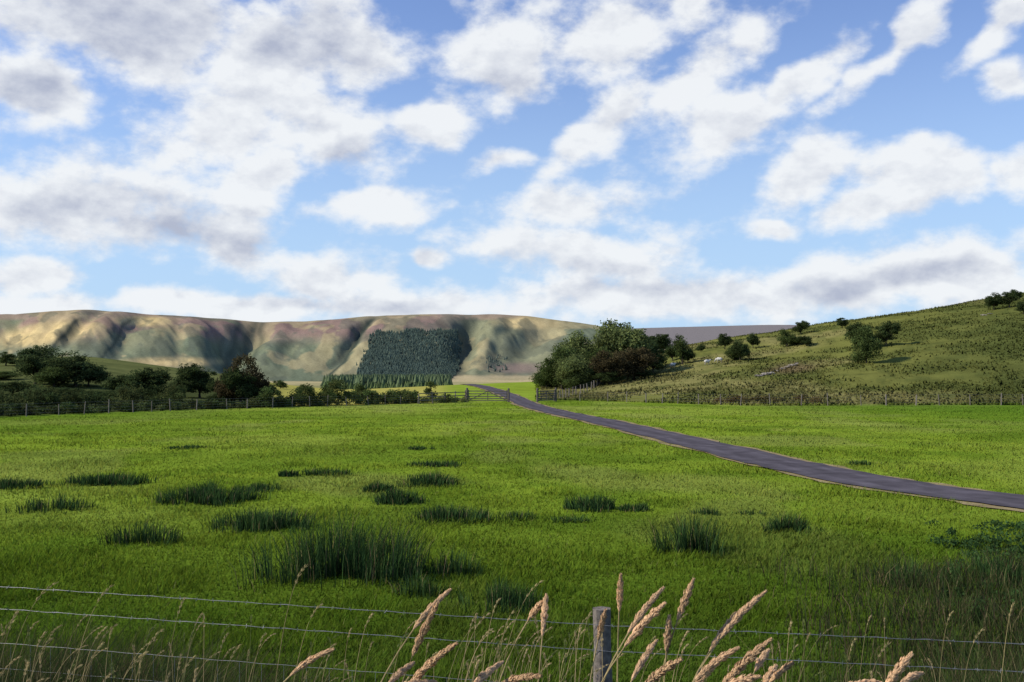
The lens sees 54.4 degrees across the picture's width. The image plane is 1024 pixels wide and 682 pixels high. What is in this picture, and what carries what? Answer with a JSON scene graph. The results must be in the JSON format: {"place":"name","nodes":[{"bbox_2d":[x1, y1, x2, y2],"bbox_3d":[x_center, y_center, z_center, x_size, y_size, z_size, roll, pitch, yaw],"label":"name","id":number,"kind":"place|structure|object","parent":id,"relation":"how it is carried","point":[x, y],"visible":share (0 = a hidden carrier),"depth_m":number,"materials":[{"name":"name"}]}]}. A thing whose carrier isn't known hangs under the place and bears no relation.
{"place":"outdoors","nodes":[
{"label":"outdoors","id":0,"kind":"place"},
{"bbox_2d":[0,294,1023,681],"bbox_3d":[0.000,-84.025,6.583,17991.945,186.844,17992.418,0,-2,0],"label":"ground","id":1,"kind":"structure","parent":0,"point":[290,354],"depth_m":55.07,"materials":[{"name":"plant"}]},
{"bbox_2d":[0,351,15,365],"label":"birch tree","id":2,"kind":"object","parent":1,"relation":"on","point":[5,357],"visible":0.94,"depth_m":149.51,"materials":[{"name":"green plant"}]},
{"bbox_2d":[0,371,24,378],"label":"oak tree","id":3,"kind":"object","parent":1,"relation":"on","point":[5,374],"visible":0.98,"depth_m":119.44,"materials":[{"name":"green plant"}]},
{"bbox_2d":[0,380,38,393],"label":"thorn bush","id":4,"kind":"object","parent":1,"relation":"on","point":[16,386],"visible":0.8,"depth_m":94.28,"materials":[{"name":"green plant"}]},
{"bbox_2d":[0,476,58,489],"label":"rush clump","id":5,"kind":"object","parent":1,"relation":"on","point":[8,484],"visible":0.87,"depth_m":25.99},
{"bbox_2d":[12,343,60,383],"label":"ash tree","id":6,"kind":"object","parent":1,"relation":"on","point":[26,356],"visible":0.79,"depth_m":111.22,"materials":[{"name":"green plant"}]},
{"bbox_2d":[5,491,98,513],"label":"rush clump","id":7,"kind":"object","parent":1,"relation":"on","point":[61,502],"visible":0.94,"depth_m":22.00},
{"bbox_2d":[28,366,79,386],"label":"oak tree","id":8,"kind":"object","parent":1,"relation":"on","point":[51,375],"visible":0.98,"depth_m":107.04,"materials":[{"name":"green plant"}]},
{"bbox_2d":[43,386,93,396],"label":"thorn bush","id":9,"kind":"object","parent":1,"relation":"on","point":[63,389],"visible":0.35,"depth_m":89.44,"materials":[{"name":"green plant"}]},
{"bbox_2d":[39,350,112,385],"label":"ash tree","id":10,"kind":"object","parent":1,"relation":"on","point":[76,364],"visible":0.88,"depth_m":108.77,"materials":[{"name":"green plant"}]},
{"bbox_2d":[0,380,186,407],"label":"scrub","id":11,"kind":"object","parent":1,"relation":"on","point":[76,398],"visible":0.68,"depth_m":83.67,"materials":[{"name":"green plant"}]},
{"bbox_2d":[81,394,108,400],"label":"thorn bush","id":12,"kind":"object","parent":1,"relation":"on","point":[96,397],"visible":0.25,"depth_m":85.45,"materials":[{"name":"green plant"}]},
{"bbox_2d":[81,359,109,385],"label":"ash tree","id":13,"kind":"object","parent":1,"relation":"on","point":[94,381],"visible":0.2,"depth_m":111.70,"materials":[{"name":"green plant"}]},
{"bbox_2d":[47,469,165,487],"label":"rush clump","id":14,"kind":"object","parent":1,"relation":"on","point":[117,479],"visible":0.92,"depth_m":27.09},
{"bbox_2d":[101,375,124,396],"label":"hawthorn tree","id":15,"kind":"object","parent":1,"relation":"on","point":[113,382],"visible":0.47,"depth_m":96.83,"materials":[{"name":"green plant"}]},
{"bbox_2d":[0,396,269,416],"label":"hedgerow","id":16,"kind":"object","parent":1,"relation":"on","point":[19,408],"visible":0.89,"depth_m":78.85,"materials":[{"name":"green plant"}]},
{"bbox_2d":[87,516,193,546],"bbox_3d":[-6.561,3.365,17.927,1.584,0.534,1.446,-1,-2,17],"label":"rush clump","id":17,"kind":"object","parent":1,"relation":"on","point":[137,536],"visible":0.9,"depth_m":17.77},
{"bbox_2d":[117,367,175,396],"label":"hawthorn tree","id":18,"kind":"object","parent":1,"relation":"on","point":[143,377],"visible":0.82,"depth_m":94.89,"materials":[{"name":"green plant"}]},
{"bbox_2d":[140,381,170,396],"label":"hawthorn tree","id":19,"kind":"object","parent":1,"relation":"on","point":[158,386],"visible":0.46,"depth_m":94.37,"materials":[{"name":"green plant"}]},
{"bbox_2d":[169,376,201,396],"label":"hawthorn tree","id":20,"kind":"object","parent":1,"relation":"on","point":[189,385],"visible":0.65,"depth_m":102.41,"materials":[{"name":"green plant"}]},
{"bbox_2d":[162,444,215,449],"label":"rush clump","id":21,"kind":"object","parent":1,"relation":"on","point":[184,447],"visible":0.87,"depth_m":40.07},
{"bbox_2d":[176,363,216,397],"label":"hawthorn tree","id":22,"kind":"object","parent":1,"relation":"on","point":[194,372],"visible":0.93,"depth_m":103.17,"materials":[{"name":"green plant"}]},
{"bbox_2d":[135,476,278,506],"bbox_3d":[-7.226,3.507,23.690,3.201,0.642,2.234,0,-2,0],"label":"rush clump","id":23,"kind":"object","parent":1,"relation":"on","point":[204,494],"visible":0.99,"depth_m":23.35,"materials":[{"name":"plant"}]},
{"bbox_2d":[0,394,418,415],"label":"field fence","id":24,"kind":"object","parent":1,"relation":"on","point":[133,406],"visible":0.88,"depth_m":82.26,"materials":[{"name":"grey wood"}]},
{"bbox_2d":[206,380,220,392],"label":"hawthorn tree","id":25,"kind":"object","parent":1,"relation":"on","point":[210,386],"visible":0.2,"depth_m":99.21,"materials":[{"name":"green plant"}]},
{"bbox_2d":[205,392,227,401],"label":"thorn bush","id":26,"kind":"object","parent":1,"relation":"on","point":[214,396],"visible":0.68,"depth_m":91.45,"materials":[{"name":"green plant"}]},
{"bbox_2d":[213,354,250,403],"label":"rowan tree","id":27,"kind":"object","parent":1,"relation":"on","point":[222,390],"visible":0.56,"depth_m":91.34,"materials":[{"name":"brown plant"}]},
{"bbox_2d":[219,367,259,400],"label":"hawthorn tree","id":28,"kind":"object","parent":1,"relation":"on","point":[240,382],"visible":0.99,"depth_m":90.27,"materials":[{"name":"green plant"}]},
{"bbox_2d":[239,353,269,402],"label":"rowan tree","id":29,"kind":"object","parent":1,"relation":"on","point":[260,383],"visible":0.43,"depth_m":92.45,"materials":[{"name":"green plant"}]},
{"bbox_2d":[223,479,290,493],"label":"rush clump","id":30,"kind":"object","parent":1,"relation":"on","point":[263,485],"visible":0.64,"depth_m":25.49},
{"bbox_2d":[200,504,329,534],"bbox_3d":[-4.871,3.400,19.642,2.634,0.595,2.074,0,-2,0],"label":"rush clump","id":31,"kind":"object","parent":1,"relation":"on","point":[252,521],"visible":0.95,"depth_m":19.42,"materials":[{"name":"plant"}]},
{"bbox_2d":[272,380,288,388],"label":"bush","id":32,"kind":"object","parent":1,"relation":"on","point":[279,383],"visible":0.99,"depth_m":149.53,"materials":[{"name":"green plant"}]},
{"bbox_2d":[278,468,300,476],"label":"rush clump","id":33,"kind":"object","parent":1,"relation":"on","point":[285,473],"visible":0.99,"depth_m":29.34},
{"bbox_2d":[296,466,358,476],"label":"rush clump","id":34,"kind":"object","parent":1,"relation":"on","point":[314,472],"visible":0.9,"depth_m":29.78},
{"bbox_2d":[213,491,466,591],"bbox_3d":[-2.586,2.912,14.952,3.756,1.252,2.543,0,-2,0],"label":"rush clump","id":35,"kind":"object","parent":1,"relation":"on","point":[359,564],"visible":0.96,"depth_m":14.70,"materials":[{"name":"plant"}]},
{"bbox_2d":[255,379,437,406],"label":"hedgerow","id":36,"kind":"object","parent":1,"relation":"on","point":[331,390],"visible":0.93,"depth_m":95.67,"materials":[{"name":"green plant"}]},
{"bbox_2d":[350,382,372,398],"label":"bush","id":37,"kind":"object","parent":1,"relation":"on","point":[358,388],"visible":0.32,"depth_m":109.32,"materials":[{"name":"green plant"}]},
{"bbox_2d":[357,480,400,492],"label":"rush clump","id":38,"kind":"object","parent":1,"relation":"on","point":[373,487],"visible":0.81,"depth_m":25.33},
{"bbox_2d":[320,373,452,388],"bbox_3d":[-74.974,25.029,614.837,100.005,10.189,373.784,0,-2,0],"label":"conifer forest","id":39,"kind":"object","parent":1,"relation":"on","point":[396,379],"visible":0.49,"depth_m":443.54,"materials":[{"name":"plant"}]},
{"bbox_2d":[370,483,431,505],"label":"rush clump","id":40,"kind":"object","parent":1,"relation":"on","point":[394,497],"visible":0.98,"depth_m":23.24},
{"bbox_2d":[356,327,462,377],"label":"conifer plantation","id":41,"kind":"object","parent":1,"relation":"on","point":[388,357],"visible":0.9,"depth_m":1469.67,"materials":[{"name":"plant"}]},
{"bbox_2d":[385,564,450,599],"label":"rush clump","id":42,"kind":"object","parent":1,"relation":"on","point":[421,587],"visible":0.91,"depth_m":13.58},
{"bbox_2d":[408,446,434,449],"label":"rush clump","id":43,"kind":"object","parent":1,"relation":"on","point":[417,448],"visible":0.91,"depth_m":39.76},
{"bbox_2d":[386,469,464,487],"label":"rush clump","id":44,"kind":"object","parent":1,"relation":"on","point":[432,479],"visible":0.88,"depth_m":26.84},
{"bbox_2d":[406,459,471,467],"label":"rush clump","id":45,"kind":"object","parent":1,"relation":"on","point":[432,463],"visible":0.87,"depth_m":32.23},
{"bbox_2d":[419,390,465,403],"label":"wooden rail fence","id":46,"kind":"object","parent":1,"relation":"on","point":[444,396],"visible":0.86,"depth_m":103.19,"materials":[{"name":"grey wood"}]},
{"bbox_2d":[431,392,469,402],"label":"hedgerow","id":47,"kind":"object","parent":1,"relation":"on","point":[450,399],"visible":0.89,"depth_m":104.42,"materials":[{"name":"green plant"}]},
{"bbox_2d":[398,500,503,524],"bbox_3d":[-1.234,3.496,20.659,2.204,0.454,1.815,0,-2,0],"label":"rush clump","id":48,"kind":"object","parent":1,"relation":"on","point":[444,514],"visible":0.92,"depth_m":20.42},
{"bbox_2d":[422,542,490,579],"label":"rush clump","id":49,"kind":"object","parent":1,"relation":"on","point":[458,567],"visible":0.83,"depth_m":14.92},
{"bbox_2d":[466,388,509,401],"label":"five bar gate","id":50,"kind":"structure","parent":1,"relation":"on","point":[487,393],"depth_m":106.76,"materials":[{"name":"grey wood"}]},
{"bbox_2d":[486,354,507,371],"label":"conifer copse","id":51,"kind":"object","parent":1,"relation":"on","point":[497,364],"visible":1,"depth_m":1410.27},
{"bbox_2d":[446,573,554,616],"bbox_3d":[-0.172,3.220,12.905,1.531,0.475,1.173,0,-2,0],"label":"rush clump","id":52,"kind":"object","parent":1,"relation":"on","point":[506,595],"visible":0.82,"depth_m":12.77,"materials":[{"name":"plant"}]},
{"bbox_2d":[0,564,1014,681],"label":"seeding grass","id":53,"kind":"structure","parent":1,"relation":"on","point":[773,674],"depth_m":3.07,"materials":[{"name":"plant"}]},
{"bbox_2d":[0,401,1023,681],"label":"meadow grass","id":54,"kind":"structure","parent":1,"relation":"on","point":[560,613],"depth_m":16.64,"materials":[{"name":"plant"}]},
{"bbox_2d":[0,586,1023,681],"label":"wire fence","id":55,"kind":"object","parent":1,"relation":"on","point":[605,650],"visible":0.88,"depth_m":5.92,"materials":[{"name":"grey wood"}]},
{"bbox_2d":[492,508,536,522],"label":"rush clump","id":56,"kind":"object","parent":1,"relation":"on","point":[521,514],"visible":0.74,"depth_m":20.60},
{"bbox_2d":[528,367,557,386],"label":"oak tree","id":57,"kind":"object","parent":1,"relation":"on","point":[540,381],"visible":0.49,"depth_m":149.28,"materials":[{"name":"green plant"}]},
{"bbox_2d":[536,388,556,401],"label":"five bar gate","id":58,"kind":"structure","parent":1,"relation":"on","point":[546,396],"depth_m":107.93,"materials":[{"name":"grey wood"}]},
{"bbox_2d":[535,345,581,388],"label":"oak tree","id":59,"kind":"object","parent":1,"relation":"on","point":[559,353],"visible":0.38,"depth_m":145.11,"materials":[{"name":"green plant"}]},
{"bbox_2d":[552,352,593,387],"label":"ash tree","id":60,"kind":"object","parent":1,"relation":"on","point":[574,364],"visible":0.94,"depth_m":140.76,"materials":[{"name":"green plant"}]},
{"bbox_2d":[551,514,595,523],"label":"rush clump","id":61,"kind":"object","parent":1,"relation":"on","point":[569,519],"visible":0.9,"depth_m":20.29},
{"bbox_2d":[553,330,595,374],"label":"ash tree","id":62,"kind":"object","parent":1,"relation":"on","point":[579,341],"visible":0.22,"depth_m":151.36,"materials":[{"name":"green plant"}]},
{"bbox_2d":[562,372,590,388],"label":"bush","id":63,"kind":"object","parent":1,"relation":"on","point":[573,382],"visible":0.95,"depth_m":139.79,"materials":[{"name":"green plant"}]},
{"bbox_2d":[558,379,601,397],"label":"field fence","id":64,"kind":"object","parent":1,"relation":"on","point":[582,388],"visible":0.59,"depth_m":130.00,"materials":[{"name":"grey wood"}]},
{"bbox_2d":[562,491,616,512],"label":"rush clump","id":65,"kind":"object","parent":1,"relation":"on","point":[582,504],"visible":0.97,"depth_m":22.26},
{"bbox_2d":[581,345,611,383],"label":"oak tree","id":66,"kind":"object","parent":1,"relation":"on","point":[589,355],"visible":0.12,"depth_m":146.88,"materials":[{"name":"green plant"}]},
{"bbox_2d":[590,371,625,383],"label":"thorn bush","id":67,"kind":"object","parent":1,"relation":"on","point":[606,377],"visible":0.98,"depth_m":138.15,"materials":[{"name":"green plant"}]},
{"bbox_2d":[587,350,636,383],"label":"rowan tree","id":68,"kind":"object","parent":1,"relation":"on","point":[601,363],"visible":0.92,"depth_m":139.32,"materials":[{"name":"brown plant"}]},
{"bbox_2d":[589,318,656,374],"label":"ash tree","id":69,"kind":"object","parent":1,"relation":"on","point":[613,337],"visible":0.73,"depth_m":149.83,"materials":[{"name":"green plant"}]},
{"bbox_2d":[616,502,649,511],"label":"rush clump","id":70,"kind":"object","parent":1,"relation":"on","point":[637,507],"visible":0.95,"depth_m":22.03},
{"bbox_2d":[614,346,659,379],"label":"rowan tree","id":71,"kind":"object","parent":1,"relation":"on","point":[642,359],"visible":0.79,"depth_m":141.84,"materials":[{"name":"green plant"}]},
{"bbox_2d":[634,369,658,377],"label":"thorn bush","id":72,"kind":"object","parent":1,"relation":"on","point":[647,374],"visible":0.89,"depth_m":141.04,"materials":[{"name":"green plant"}]},
{"bbox_2d":[647,335,661,350],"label":"hawthorn tree","id":73,"kind":"object","parent":1,"relation":"on","point":[653,339],"visible":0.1,"depth_m":183.99,"materials":[{"name":"green plant"}]},
{"bbox_2d":[647,348,667,372],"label":"hawthorn tree","id":74,"kind":"object","parent":1,"relation":"on","point":[660,363],"visible":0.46,"depth_m":148.89,"materials":[{"name":"green plant"}]},
{"bbox_2d":[649,333,674,348],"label":"hawthorn tree","id":75,"kind":"object","parent":1,"relation":"on","point":[663,341],"visible":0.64,"depth_m":198.86,"materials":[{"name":"green plant"}]},
{"bbox_2d":[662,345,678,360],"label":"hawthorn tree","id":76,"kind":"object","parent":1,"relation":"on","point":[669,351],"visible":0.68,"depth_m":168.46,"materials":[{"name":"green plant"}]},
{"bbox_2d":[672,335,692,363],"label":"birch tree","id":77,"kind":"object","parent":1,"relation":"on","point":[680,346],"visible":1,"depth_m":156.40,"materials":[{"name":"green plant"}]},
{"bbox_2d":[680,350,695,362],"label":"hawthorn tree","id":78,"kind":"object","parent":1,"relation":"on","point":[690,356],"visible":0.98,"depth_m":156.53,"materials":[{"name":"green plant"}]},
{"bbox_2d":[639,508,738,556],"bbox_3d":[2.987,3.154,16.845,1.680,0.872,1.439,0,-2,0],"label":"rush clump","id":79,"kind":"object","parent":1,"relation":"on","point":[682,540],"visible":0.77,"depth_m":16.72,"materials":[{"name":"plant"}]},
{"bbox_2d":[696,344,705,350],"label":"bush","id":80,"kind":"object","parent":1,"relation":"on","point":[700,347],"visible":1,"depth_m":172.59,"materials":[{"name":"green plant"}]},
{"bbox_2d":[686,506,718,515],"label":"rush clump","id":81,"kind":"object","parent":1,"relation":"on","point":[705,510],"visible":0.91,"depth_m":21.31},
{"bbox_2d":[716,333,733,348],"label":"hawthorn tree","id":82,"kind":"object","parent":1,"relation":"on","point":[724,339],"visible":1,"depth_m":170.66,"materials":[{"name":"green plant"}]},
{"bbox_2d":[724,345,742,359],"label":"oak tree","id":83,"kind":"object","parent":1,"relation":"on","point":[728,353],"visible":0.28,"depth_m":151.77,"materials":[{"name":"green plant"}]},
{"bbox_2d":[728,339,750,360],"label":"hawthorn tree","id":84,"kind":"object","parent":1,"relation":"on","point":[740,349],"visible":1,"depth_m":149.09,"materials":[{"name":"green plant"}]},
{"bbox_2d":[464,384,1023,511],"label":"road verge","id":85,"kind":"structure","parent":1,"relation":"on","point":[904,493],"depth_m":30.95,"materials":[{"name":"soil"},{"name":"gravel"}]},
{"bbox_2d":[746,333,759,347],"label":"hawthorn tree","id":86,"kind":"object","parent":1,"relation":"on","point":[752,338],"visible":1,"depth_m":166.28,"materials":[{"name":"green plant"}]},
{"bbox_2d":[735,508,772,517],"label":"rush clump","id":87,"kind":"object","parent":1,"relation":"on","point":[747,511],"visible":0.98,"depth_m":21.21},
{"bbox_2d":[715,394,822,403],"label":"bracken bank","id":88,"kind":"structure","parent":1,"relation":"on","point":[766,398],"depth_m":97.14,"materials":[{"name":"green plant"}]},
{"bbox_2d":[535,292,1023,405],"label":"hill pasture grass","id":89,"kind":"structure","parent":1,"relation":"on","point":[590,396],"depth_m":118.81,"materials":[{"name":"plant"}]},
{"bbox_2d":[776,328,796,344],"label":"bush","id":90,"kind":"object","parent":1,"relation":"on","point":[787,338],"visible":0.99,"depth_m":161.01,"materials":[{"name":"green plant"}]},
{"bbox_2d":[755,508,817,533],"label":"rush clump","id":91,"kind":"object","parent":1,"relation":"on","point":[784,524],"visible":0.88,"depth_m":18.94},
{"bbox_2d":[554,391,1023,405],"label":"field fence","id":92,"kind":"object","parent":1,"relation":"on","point":[769,402],"visible":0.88,"depth_m":93.58,"materials":[{"name":"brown wood"}]},
{"bbox_2d":[792,320,809,333],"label":"hawthorn tree","id":93,"kind":"object","parent":1,"relation":"on","point":[801,326],"visible":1,"depth_m":189.04,"materials":[{"name":"green plant"}]},
{"bbox_2d":[796,335,812,345],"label":"hawthorn tree","id":94,"kind":"object","parent":1,"relation":"on","point":[805,339],"visible":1,"depth_m":158.43,"materials":[{"name":"green plant"}]},
{"bbox_2d":[836,317,848,327],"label":"hawthorn tree","id":95,"kind":"object","parent":1,"relation":"on","point":[842,323],"visible":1,"depth_m":186.33,"materials":[{"name":"green plant"}]},
{"bbox_2d":[845,322,873,341],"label":"hawthorn tree","id":96,"kind":"object","parent":1,"relation":"on","point":[849,328],"visible":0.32,"depth_m":144.22,"materials":[{"name":"green plant"}]},
{"bbox_2d":[847,459,881,465],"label":"rush clump","id":97,"kind":"object","parent":1,"relation":"on","point":[862,462],"visible":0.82,"depth_m":32.93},
{"bbox_2d":[849,325,885,362],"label":"oak tree","id":98,"kind":"object","parent":1,"relation":"on","point":[867,345],"visible":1,"depth_m":126.55,"materials":[{"name":"green plant"}]},
{"bbox_2d":[727,542,1023,681],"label":"rough grass","id":99,"kind":"structure","parent":1,"relation":"on","point":[961,611],"depth_m":11.68,"materials":[{"name":"plant"}]},
{"bbox_2d":[873,320,902,345],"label":"hawthorn tree","id":100,"kind":"object","parent":1,"relation":"on","point":[886,330],"visible":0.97,"depth_m":143.76,"materials":[{"name":"green plant"}]},
{"bbox_2d":[859,548,952,587],"bbox_3d":[5.571,3.189,14.140,1.299,0.602,0.918,0,-2,0],"label":"rush clump","id":101,"kind":"object","parent":1,"relation":"on","point":[906,567],"visible":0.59,"depth_m":14.12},
{"bbox_2d":[924,518,1023,625],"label":"nettle patch","id":102,"kind":"object","parent":1,"relation":"on","point":[978,540],"visible":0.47,"depth_m":17.00,"materials":[{"name":"green plant"}]},
{"bbox_2d":[936,542,1023,588],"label":"rush clump","id":103,"kind":"object","parent":1,"relation":"on","point":[1006,572],"visible":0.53,"depth_m":14.05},
{"bbox_2d":[984,292,1004,309],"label":"hawthorn tree","id":104,"kind":"object","parent":1,"relation":"on","point":[990,300],"visible":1,"depth_m":173.13,"materials":[{"name":"green plant"}]},
{"bbox_2d":[998,289,1022,306],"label":"hawthorn tree","id":105,"kind":"object","parent":1,"relation":"on","point":[1009,297],"visible":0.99,"depth_m":172.37,"materials":[{"name":"green plant"}]},
{"bbox_2d":[1015,301,1023,313],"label":"hawthorn tree","id":106,"kind":"object","parent":1,"relation":"on","point":[1020,307],"visible":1,"depth_m":160.44,"materials":[{"name":"green plant"}]},
{"bbox_2d":[0,581,1023,681],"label":"verge grass","id":107,"kind":"structure","parent":0,"point":[102,666],"depth_m":7.04,"materials":[{"name":"plant"}]},
{"bbox_2d":[0,0,1023,327],"label":"sky","id":108,"kind":"structure","parent":0,"point":[642,163],"materials":[{"name":"blue"}]},
{"bbox_2d":[466,384,1023,508],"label":"road","id":109,"kind":"structure","parent":0,"point":[801,467],"depth_m":31.98,"materials":[{"name":"asphalt"}]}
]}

